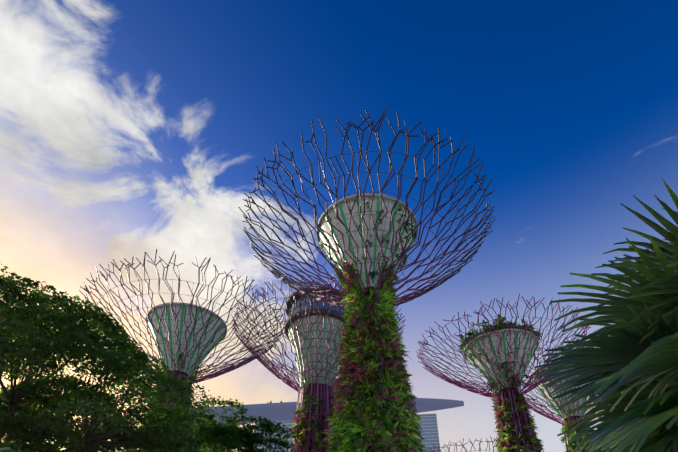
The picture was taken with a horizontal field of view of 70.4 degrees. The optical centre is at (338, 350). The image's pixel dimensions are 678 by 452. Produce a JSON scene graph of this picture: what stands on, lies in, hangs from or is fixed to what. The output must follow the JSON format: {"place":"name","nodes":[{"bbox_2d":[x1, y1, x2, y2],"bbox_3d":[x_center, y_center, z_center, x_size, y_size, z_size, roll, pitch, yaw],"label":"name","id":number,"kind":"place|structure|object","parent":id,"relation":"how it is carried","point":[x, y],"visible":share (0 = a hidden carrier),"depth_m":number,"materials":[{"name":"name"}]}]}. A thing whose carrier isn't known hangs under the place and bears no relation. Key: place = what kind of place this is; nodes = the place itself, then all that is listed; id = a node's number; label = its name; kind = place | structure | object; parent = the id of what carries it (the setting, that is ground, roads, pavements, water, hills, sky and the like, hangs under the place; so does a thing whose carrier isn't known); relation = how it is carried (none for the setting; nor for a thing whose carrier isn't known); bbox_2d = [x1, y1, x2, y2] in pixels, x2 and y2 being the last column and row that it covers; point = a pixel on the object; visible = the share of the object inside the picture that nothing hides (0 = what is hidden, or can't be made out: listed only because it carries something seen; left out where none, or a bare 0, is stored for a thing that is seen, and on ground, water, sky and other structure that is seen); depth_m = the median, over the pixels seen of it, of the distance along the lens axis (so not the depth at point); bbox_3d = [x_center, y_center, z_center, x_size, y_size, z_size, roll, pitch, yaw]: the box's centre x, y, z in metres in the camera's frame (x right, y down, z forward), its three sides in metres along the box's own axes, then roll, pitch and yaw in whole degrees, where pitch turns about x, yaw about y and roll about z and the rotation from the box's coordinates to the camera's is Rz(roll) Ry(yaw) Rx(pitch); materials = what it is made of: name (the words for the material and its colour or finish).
{"place":"outdoors","nodes":[
{"label":"outdoors","id":0,"kind":"place"},
{"bbox_2d":[4,428,116,451],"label":"tree","id":1,"kind":"object","parent":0,"point":[80,447],"depth_m":39.50,"materials":[{"name":"green plant"}]},
{"bbox_2d":[0,260,216,451],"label":"rain tree","id":2,"kind":"object","parent":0,"point":[29,322],"depth_m":25.66,"materials":[{"name":"green plant"}]},
{"bbox_2d":[174,396,296,451],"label":"rain tree","id":3,"kind":"object","parent":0,"point":[229,436],"depth_m":41.19,"materials":[{"name":"green plant"}]},
{"bbox_2d":[299,383,331,451],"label":"trunk","id":4,"kind":"object","parent":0,"point":[319,397],"visible":0.08,"depth_m":70.45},
{"bbox_2d":[290,381,336,451],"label":"climbing plants","id":5,"kind":"object","parent":4,"relation":"attached to","point":[318,441],"visible":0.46,"depth_m":68.45,"materials":[{"name":"green plant"}]},
{"bbox_2d":[293,381,336,451],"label":"supertree trunk pipes","id":6,"kind":"object","parent":4,"relation":"attached to","point":[310,413],"visible":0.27,"depth_m":69.65,"materials":[{"name":"metal"}]},
{"bbox_2d":[193,413,439,451],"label":"building","id":7,"kind":"structure","parent":0,"point":[429,430],"depth_m":472.04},
{"bbox_2d":[190,398,463,424],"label":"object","id":8,"kind":"structure","parent":0,"point":[277,412],"depth_m":490.53,"materials":[{"name":"grey"}]},
{"bbox_2d":[259,151,477,305],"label":"supertree main cables","id":9,"kind":"object","parent":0,"point":[369,229],"visible":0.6,"depth_m":42.50,"materials":[{"name":"metal"}]},
{"bbox_2d":[344,288,398,449],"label":"supertree trunk pipes","id":10,"kind":"object","parent":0,"point":[376,297],"visible":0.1,"depth_m":39.28,"materials":[{"name":"purple metal"}]},
{"bbox_2d":[320,195,427,451],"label":"climbing plants","id":11,"kind":"object","parent":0,"point":[346,432],"visible":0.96,"depth_m":38.18,"materials":[{"name":"green plant"}]},
{"label":"ground","id":12,"kind":"structure","parent":0,"visible":0},
{"bbox_2d":[156,372,191,445],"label":"supertree trunk pipes","id":13,"kind":"object","parent":12,"relation":"on","point":[185,396],"visible":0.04,"depth_m":57.22,"materials":[{"name":"purple"}]},
{"bbox_2d":[163,371,186,440],"bbox_3d":[-19.830,15.405,51.992,9.600,28.900,9.600,0,-30,1],"label":"trunk","id":14,"kind":"object","parent":12,"relation":"on","point":[182,373],"depth_m":57.71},
{"bbox_2d":[140,353,202,448],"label":"climbing plants","id":15,"kind":"object","parent":14,"relation":"attached to","point":[191,377],"visible":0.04,"depth_m":57.73,"materials":[{"name":"green plant"}]},
{"bbox_2d":[79,249,286,438],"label":"supertree rods","id":16,"kind":"object","parent":12,"relation":"on","point":[234,366],"visible":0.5,"depth_m":56.09,"materials":[{"name":"paint"}]},
{"bbox_2d":[97,279,269,380],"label":"supertree cables","id":17,"kind":"object","parent":16,"relation":"attached to","point":[172,293],"visible":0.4,"depth_m":56.04,"materials":[{"name":"grey metal"}]},
{"bbox_2d":[147,305,225,375],"bbox_3d":[-19.830,-0.010,60.892,10.000,7.300,10.000,0,-30,1],"label":"supertree cone","id":18,"kind":"object","parent":16,"relation":"attached to","point":[198,327],"visible":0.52,"depth_m":58.78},
{"bbox_2d":[145,302,226,339],"bbox_3d":[-19.830,-3.124,62.689,10.240,0.390,10.240,0,-30,1],"label":"rim ring","id":19,"kind":"object","parent":18,"relation":"on","point":[185,304],"visible":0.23,"depth_m":59.07,"materials":[{"name":"grey metal"}]},
{"bbox_2d":[147,303,225,374],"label":"funnel ribs","id":20,"kind":"object","parent":18,"relation":"attached to","point":[181,327],"visible":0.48,"depth_m":58.84,"materials":[{"name":"green metal"}]},
{"bbox_2d":[232,273,405,451],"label":"tall supertree rods","id":21,"kind":"object","parent":12,"relation":"on","point":[272,371],"visible":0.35,"depth_m":70.93,"materials":[{"name":"purple metal"}]},
{"bbox_2d":[242,294,346,389],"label":"tall supertree cables","id":22,"kind":"object","parent":21,"relation":"attached to","point":[299,339],"visible":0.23,"depth_m":70.46,"materials":[{"name":"grey metal"}]},
{"bbox_2d":[288,316,344,389],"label":"funnel ribs","id":23,"kind":"object","parent":21,"relation":"attached to","point":[301,385],"visible":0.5,"depth_m":74.44,"materials":[{"name":"grey"}]},
{"bbox_2d":[284,286,346,339],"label":"rim ring","id":24,"kind":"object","parent":23,"relation":"on","point":[332,313],"depth_m":76.55,"materials":[{"name":"grey metal"}]},
{"bbox_2d":[288,315,342,381],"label":"funnel hoops","id":25,"kind":"object","parent":23,"relation":"on","point":[314,346],"visible":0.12,"depth_m":74.62,"materials":[{"name":"grey"}]},
{"bbox_2d":[286,281,344,315],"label":"tall supertree mullions","id":26,"kind":"object","parent":23,"relation":"on","point":[290,311],"visible":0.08,"depth_m":77.37,"materials":[{"name":"grey metal"}]},
{"bbox_2d":[290,293,343,315],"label":"supertree glass","id":27,"kind":"object","parent":26,"relation":"attached to","point":[320,304],"visible":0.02,"depth_m":76.78,"materials":[{"name":"glass"}]},
{"bbox_2d":[289,315,344,385],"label":"core","id":28,"kind":"object","parent":23,"relation":"attached to","point":[313,320],"visible":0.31,"depth_m":74.52,"materials":[{"name":"grey"}]},
{"bbox_2d":[238,108,495,450],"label":"supertree rods","id":29,"kind":"object","parent":12,"relation":"on","point":[402,298],"visible":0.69,"depth_m":42.50,"materials":[{"name":"purple metal"}]},
{"bbox_2d":[316,193,417,253],"bbox_3d":[2.834,-11.858,48.760,10.240,0.390,10.240,0,-30,1],"label":"rim ring","id":30,"kind":"object","parent":29,"relation":"on","point":[330,207],"visible":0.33,"depth_m":45.02,"materials":[{"name":"grey metal"}]},
{"bbox_2d":[318,197,416,288],"bbox_3d":[2.834,-8.485,46.812,10.000,7.900,10.000,0,-30,1],"label":"supertree cone","id":31,"kind":"object","parent":29,"relation":"on","point":[385,224],"visible":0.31,"depth_m":44.68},
{"bbox_2d":[318,194,416,284],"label":"funnel ribs","id":32,"kind":"object","parent":31,"relation":"attached to","point":[362,233],"visible":0.4,"depth_m":44.74,"materials":[{"name":"metal"}]},
{"bbox_2d":[424,436,543,451],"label":"supertree rods","id":33,"kind":"object","parent":12,"relation":"on","point":[463,445],"visible":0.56,"depth_m":76.31,"materials":[{"name":"metal"}]},
{"bbox_2d":[417,294,590,451],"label":"supertree rods","id":34,"kind":"object","parent":12,"relation":"on","point":[460,383],"visible":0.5,"depth_m":62.50,"materials":[{"name":"paint"}]},
{"bbox_2d":[465,331,537,392],"bbox_3d":[22.968,2.660,66.717,10.000,6.700,10.000,0,-30,1],"label":"funnel core","id":35,"kind":"object","parent":34,"relation":"attached to","point":[502,354],"visible":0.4,"depth_m":64.62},
{"bbox_2d":[465,329,536,391],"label":"funnel ribs","id":36,"kind":"object","parent":35,"relation":"attached to","point":[504,345],"visible":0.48,"depth_m":64.65,"materials":[{"name":"green metal"}]},
{"bbox_2d":[463,329,538,361],"bbox_3d":[22.968,-0.194,68.364,10.240,0.390,10.240,0,-30,1],"label":"rim ring","id":37,"kind":"object","parent":35,"relation":"attached to","point":[507,330],"visible":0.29,"depth_m":64.64,"materials":[{"name":"grey metal"}]},
{"bbox_2d":[430,317,573,395],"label":"supertree cables","id":38,"kind":"object","parent":34,"relation":"attached to","point":[495,360],"visible":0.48,"depth_m":62.59,"materials":[{"name":"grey metal"}]},
{"bbox_2d":[500,387,533,450],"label":"trunk","id":39,"kind":"object","parent":12,"relation":"on","point":[504,390],"visible":0.08,"depth_m":62.51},
{"bbox_2d":[457,314,543,451],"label":"climbing plants","id":40,"kind":"object","parent":39,"relation":"attached to","point":[501,442],"visible":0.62,"depth_m":62.45,"materials":[{"name":"green plant"}]},
{"bbox_2d":[497,389,539,451],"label":"supertree trunk pipes","id":41,"kind":"object","parent":12,"relation":"on","point":[514,418],"visible":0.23,"depth_m":61.43,"materials":[{"name":"purple"}]},
{"bbox_2d":[520,339,601,451],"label":"supertree rods","id":42,"kind":"object","parent":12,"relation":"on","point":[541,411],"visible":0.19,"depth_m":73.48,"materials":[{"name":"paint"}]},
{"bbox_2d":[524,361,592,419],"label":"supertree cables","id":43,"kind":"object","parent":42,"relation":"attached to","point":[550,404],"visible":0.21,"depth_m":74.01,"materials":[{"name":"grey metal"}]},
{"bbox_2d":[531,364,588,420],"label":"funnel core","id":44,"kind":"object","parent":42,"relation":"attached to","point":[568,399],"visible":0.12,"depth_m":73.99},
{"bbox_2d":[532,365,590,419],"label":"funnel ribs","id":45,"kind":"object","parent":44,"relation":"attached to","point":[550,402],"visible":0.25,"depth_m":74.25,"materials":[{"name":"green"}]},
{"bbox_2d":[565,416,587,451],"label":"trunk","id":46,"kind":"object","parent":12,"relation":"on","point":[577,429],"visible":0.12,"depth_m":72.72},
{"bbox_2d":[559,405,593,451],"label":"climbing plants","id":47,"kind":"object","parent":46,"relation":"attached to","point":[568,428],"visible":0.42,"depth_m":72.00,"materials":[{"name":"green plant"}]},
{"bbox_2d":[561,417,595,451],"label":"supertree trunk pipes","id":48,"kind":"object","parent":12,"relation":"on","point":[575,434],"visible":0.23,"depth_m":72.16,"materials":[{"name":"purple"}]},
{"bbox_2d":[534,176,677,451],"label":"fan palm","id":49,"kind":"object","parent":12,"relation":"on","point":[628,367],"visible":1,"depth_m":5.67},
{"bbox_2d":[569,427,669,451],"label":"shrub","id":50,"kind":"object","parent":12,"relation":"on","point":[576,445],"visible":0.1,"depth_m":32.24,"materials":[{"name":"green plant"}]}
]}

